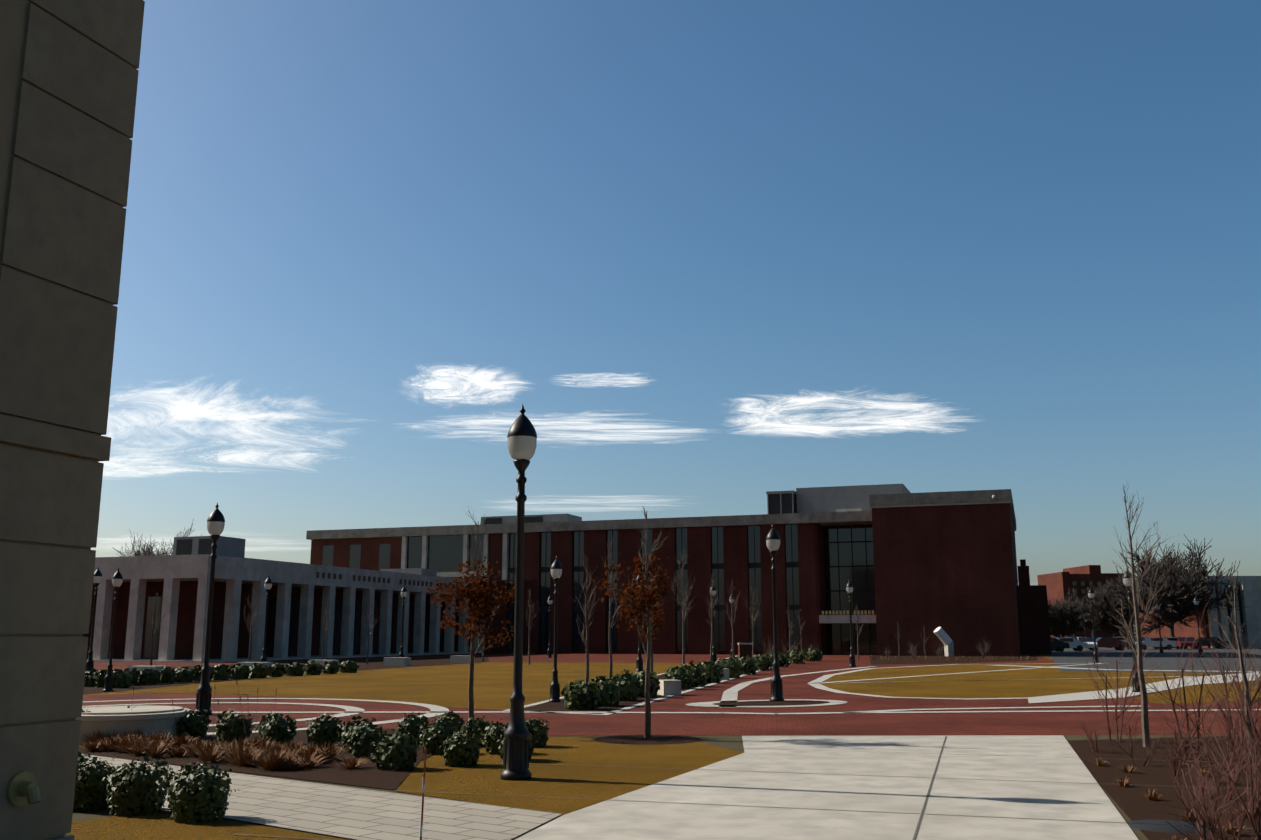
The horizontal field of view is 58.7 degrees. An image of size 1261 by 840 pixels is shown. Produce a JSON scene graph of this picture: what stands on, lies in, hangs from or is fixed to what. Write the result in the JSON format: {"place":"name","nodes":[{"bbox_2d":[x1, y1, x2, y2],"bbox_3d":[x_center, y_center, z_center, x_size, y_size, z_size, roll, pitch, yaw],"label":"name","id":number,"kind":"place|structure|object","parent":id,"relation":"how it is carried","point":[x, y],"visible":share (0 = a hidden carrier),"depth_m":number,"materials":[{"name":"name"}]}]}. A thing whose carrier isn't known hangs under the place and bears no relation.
{"place":"outdoors","nodes":[
{"label":"outdoors","id":0,"kind":"place"},
{"bbox_2d":[0,0,144,839],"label":"limestone building","id":1,"kind":"structure","parent":0,"point":[69,71],"depth_m":9.35,"materials":[{"name":"stone"}]},
{"bbox_2d":[103,457,191,475],"bbox_3d":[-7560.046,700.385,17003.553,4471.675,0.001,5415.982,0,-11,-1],"label":"cloud","id":2,"kind":"structure","parent":0,"point":[122,469],"depth_m":17450.58,"materials":[{"name":"white"}]},
{"bbox_2d":[99,388,314,466],"bbox_3d":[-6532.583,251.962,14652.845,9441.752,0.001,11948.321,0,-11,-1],"label":"cloud","id":3,"kind":"structure","parent":0,"point":[184,408],"depth_m":13117.46,"materials":[{"name":"white"}]},
{"bbox_2d":[411,367,523,402],"bbox_3d":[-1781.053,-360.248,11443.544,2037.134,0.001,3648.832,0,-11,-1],"label":"cloud","id":4,"kind":"structure","parent":0,"point":[449,382],"depth_m":11434.87,"materials":[{"name":"white"}]},
{"bbox_2d":[416,414,691,439],"bbox_3d":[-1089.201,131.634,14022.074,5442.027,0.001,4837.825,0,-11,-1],"label":"cloud","id":5,"kind":"structure","parent":0,"point":[581,427],"depth_m":13816.31,"materials":[{"name":"white"}]},
{"bbox_2d":[560,374,644,385],"bbox_3d":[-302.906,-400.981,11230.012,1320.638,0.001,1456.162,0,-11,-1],"label":"cloud","id":6,"kind":"structure","parent":0,"point":[632,381],"depth_m":11210.19,"materials":[{"name":"white"}]},
{"bbox_2d":[65,635,1260,839],"bbox_3d":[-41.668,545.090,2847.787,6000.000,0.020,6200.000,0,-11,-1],"label":"ground","id":7,"kind":"structure","parent":0,"point":[833,747],"depth_m":16.69,"materials":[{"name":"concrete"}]},
{"bbox_2d":[85,566,101,671],"bbox_3d":[-24.545,9.144,51.288,0.406,4.900,0.406,4,-12,-21],"label":"lamp","id":8,"kind":"object","parent":7,"relation":"on","point":[97,579],"visible":0.81,"depth_m":51.24,"materials":[{"name":"metal"}]},
{"bbox_2d":[102,567,122,691],"bbox_3d":[-16.725,6.753,36.270,0.329,3.969,0.329,7,-13,-31],"label":"lamp","id":9,"kind":"object","parent":7,"relation":"on","point":[117,579],"visible":1,"depth_m":36.19,"materials":[{"name":"metal"}]},
{"bbox_2d":[194,503,224,714],"bbox_3d":[-9.809,4.353,26.173,0.406,4.900,0.406,4,-11,-19],"label":"lamp","id":10,"kind":"object","parent":7,"relation":"on","point":[215,523],"visible":0.98,"depth_m":26.08,"materials":[{"name":"metal"}]},
{"bbox_2d":[260,575,271,661],"bbox_3d":[-19.078,10.560,58.708,0.406,4.900,0.406,1,-11,-4],"label":"lamp","id":11,"kind":"object","parent":7,"relation":"on","point":[268,587],"visible":0.85,"depth_m":58.71,"materials":[{"name":"metal"}]},
{"bbox_2d":[399,586,406,656],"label":"lamp","id":12,"kind":"object","parent":7,"relation":"on","point":[403,595],"visible":0.77,"depth_m":70.48,"materials":[{"name":"metal"}]},
{"bbox_2d":[500,404,536,780],"bbox_3d":[-1.463,2.180,14.781,0.406,4.900,0.406,0,-11,-1],"label":"lamp","id":13,"kind":"object","parent":7,"relation":"on","point":[522,438],"visible":1,"depth_m":14.64,"materials":[{"name":"metal"}]},
{"bbox_2d":[547,595,552,657],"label":"lamp","id":14,"kind":"object","parent":7,"relation":"on","point":[549,650],"visible":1,"depth_m":87.86,"materials":[{"name":"metal"}]},
{"bbox_2d":[83,484,1020,662],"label":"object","id":15,"kind":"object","parent":7,"relation":"on","point":[907,561],"visible":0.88,"depth_m":99.72,"materials":[{"name":"brick"}]},
{"bbox_2d":[549,555,561,701],"bbox_3d":[-2.049,5.694,30.718,0.329,3.969,0.329,1,-11,-5],"label":"lamp","id":16,"kind":"object","parent":7,"relation":"on","point":[556,570],"visible":0.96,"depth_m":30.63,"materials":[{"name":"metal"}]},
{"bbox_2d":[635,575,642,671],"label":"lamp","id":17,"kind":"object","parent":7,"relation":"on","point":[639,664],"visible":0.38,"depth_m":55.15,"materials":[{"name":"metal"}]},
{"bbox_2d":[75,627,1215,839],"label":"site furniture","id":18,"kind":"object","parent":7,"relation":"on","point":[149,719],"visible":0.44,"depth_m":19.03,"materials":[{"name":"stone"}]},
{"bbox_2d":[73,647,1260,839],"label":"shrubs","id":19,"kind":"object","parent":7,"relation":"on","point":[202,796],"visible":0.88,"depth_m":17.23,"materials":[{"name":"green plant"}]},
{"bbox_2d":[112,519,1244,647],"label":"trees","id":20,"kind":"object","parent":7,"relation":"on","point":[1068,616],"visible":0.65,"depth_m":148.25,"materials":[{"name":"green plant"}]},
{"bbox_2d":[149,481,1260,839],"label":"young trees","id":21,"kind":"object","parent":7,"relation":"on","point":[645,611],"visible":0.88,"depth_m":18.89,"materials":[{"name":"brown plant"}]},
{"bbox_2d":[710,584,716,662],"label":"lamp","id":22,"kind":"object","parent":7,"relation":"on","point":[714,655],"visible":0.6,"depth_m":68.28,"materials":[{"name":"metal"}]},
{"bbox_2d":[729,594,734,658],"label":"lamp","id":23,"kind":"object","parent":7,"relation":"on","point":[731,600],"visible":0.56,"depth_m":84.74,"materials":[{"name":"metal"}]},
{"bbox_2d":[766,524,783,700],"bbox_3d":[4.016,5.312,31.197,0.406,4.900,0.406,2,-11,-9],"label":"lamp","id":24,"kind":"object","parent":7,"relation":"on","point":[773,541],"visible":0.96,"depth_m":31.09,"materials":[{"name":"metal"}]},
{"bbox_2d":[846,580,855,666],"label":"lamp","id":25,"kind":"object","parent":7,"relation":"on","point":[849,587],"visible":1,"depth_m":63.36,"materials":[{"name":"metal"}]},
{"bbox_2d":[1050,638,1069,651],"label":"car","id":26,"kind":"object","parent":7,"relation":"on","point":[1057,645],"visible":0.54,"depth_m":115.11,"materials":[{"name":"black metal"}]},
{"bbox_2d":[1051,638,1087,650],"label":"car","id":27,"kind":"object","parent":7,"relation":"on","point":[1076,644],"visible":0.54,"depth_m":118.16,"materials":[{"name":"grey metal"}]},
{"bbox_2d":[1077,638,1097,650],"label":"car","id":28,"kind":"object","parent":7,"relation":"on","point":[1088,640],"visible":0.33,"depth_m":121.16,"materials":[{"name":"white metal"}]},
{"bbox_2d":[1088,586,1099,662],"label":"lamp","id":29,"kind":"object","parent":7,"relation":"on","point":[1091,594],"visible":0.94,"depth_m":72.65,"materials":[{"name":"metal"}]},
{"bbox_2d":[1088,637,1129,649],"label":"car","id":30,"kind":"object","parent":7,"relation":"on","point":[1106,641],"visible":0.69,"depth_m":124.26,"materials":[{"name":"red metal"}]},
{"bbox_2d":[1106,637,1126,647],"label":"car","id":31,"kind":"object","parent":7,"relation":"on","point":[1121,639],"visible":0.17,"depth_m":147.09,"materials":[{"name":"white"}]},
{"bbox_2d":[1123,568,1139,691],"bbox_3d":[16.033,6.672,35.846,0.329,3.969,0.329,3,-11,-13],"label":"lamp","id":32,"kind":"object","parent":7,"relation":"on","point":[1127,584],"visible":0.71,"depth_m":35.88,"materials":[{"name":"metal"}]},
{"bbox_2d":[1127,637,1146,649],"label":"car","id":33,"kind":"object","parent":7,"relation":"on","point":[1135,641],"visible":0.25,"depth_m":132.24,"materials":[{"name":"black metal"}]},
{"bbox_2d":[1135,637,1176,649],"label":"car","id":34,"kind":"object","parent":7,"relation":"on","point":[1168,644],"visible":0.67,"depth_m":130.29,"materials":[{"name":"grey metal"}]},
{"bbox_2d":[1156,602,1163,652],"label":"lamp","id":35,"kind":"object","parent":7,"relation":"on","point":[1161,647],"visible":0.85,"depth_m":108.21,"materials":[{"name":"metal"}]},
{"bbox_2d":[1153,637,1186,648],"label":"car","id":36,"kind":"object","parent":7,"relation":"on","point":[1173,639],"visible":0.25,"depth_m":135.33,"materials":[{"name":"white metal"}]},
{"bbox_2d":[1176,637,1196,648],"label":"car","id":37,"kind":"object","parent":7,"relation":"on","point":[1181,641],"visible":0.77,"depth_m":132.99,"materials":[{"name":"red metal"}]},
{"bbox_2d":[1193,595,1203,656],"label":"lamp","id":38,"kind":"object","parent":7,"relation":"on","point":[1196,601],"visible":0.94,"depth_m":89.90,"materials":[{"name":"metal"}]},
{"bbox_2d":[1193,637,1229,648],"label":"car","id":39,"kind":"object","parent":7,"relation":"on","point":[1206,641],"visible":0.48,"depth_m":137.30,"materials":[{"name":"black metal"}]},
{"bbox_2d":[91,0,1260,633],"label":"sky","id":40,"kind":"structure","parent":0,"point":[1035,224],"materials":[{"name":"blue"}]},
{"bbox_2d":[737,395,950,435],"bbox_3d":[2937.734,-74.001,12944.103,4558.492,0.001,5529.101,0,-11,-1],"label":"cloud","id":41,"kind":"structure","parent":0,"point":[794,428],"depth_m":13300.94,"materials":[{"name":"white"}]},
{"bbox_2d":[1016,559,1260,653],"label":"buildings","id":42,"kind":"structure","parent":0,"point":[1033,618],"depth_m":147.91,"materials":[{"name":"red brick"}]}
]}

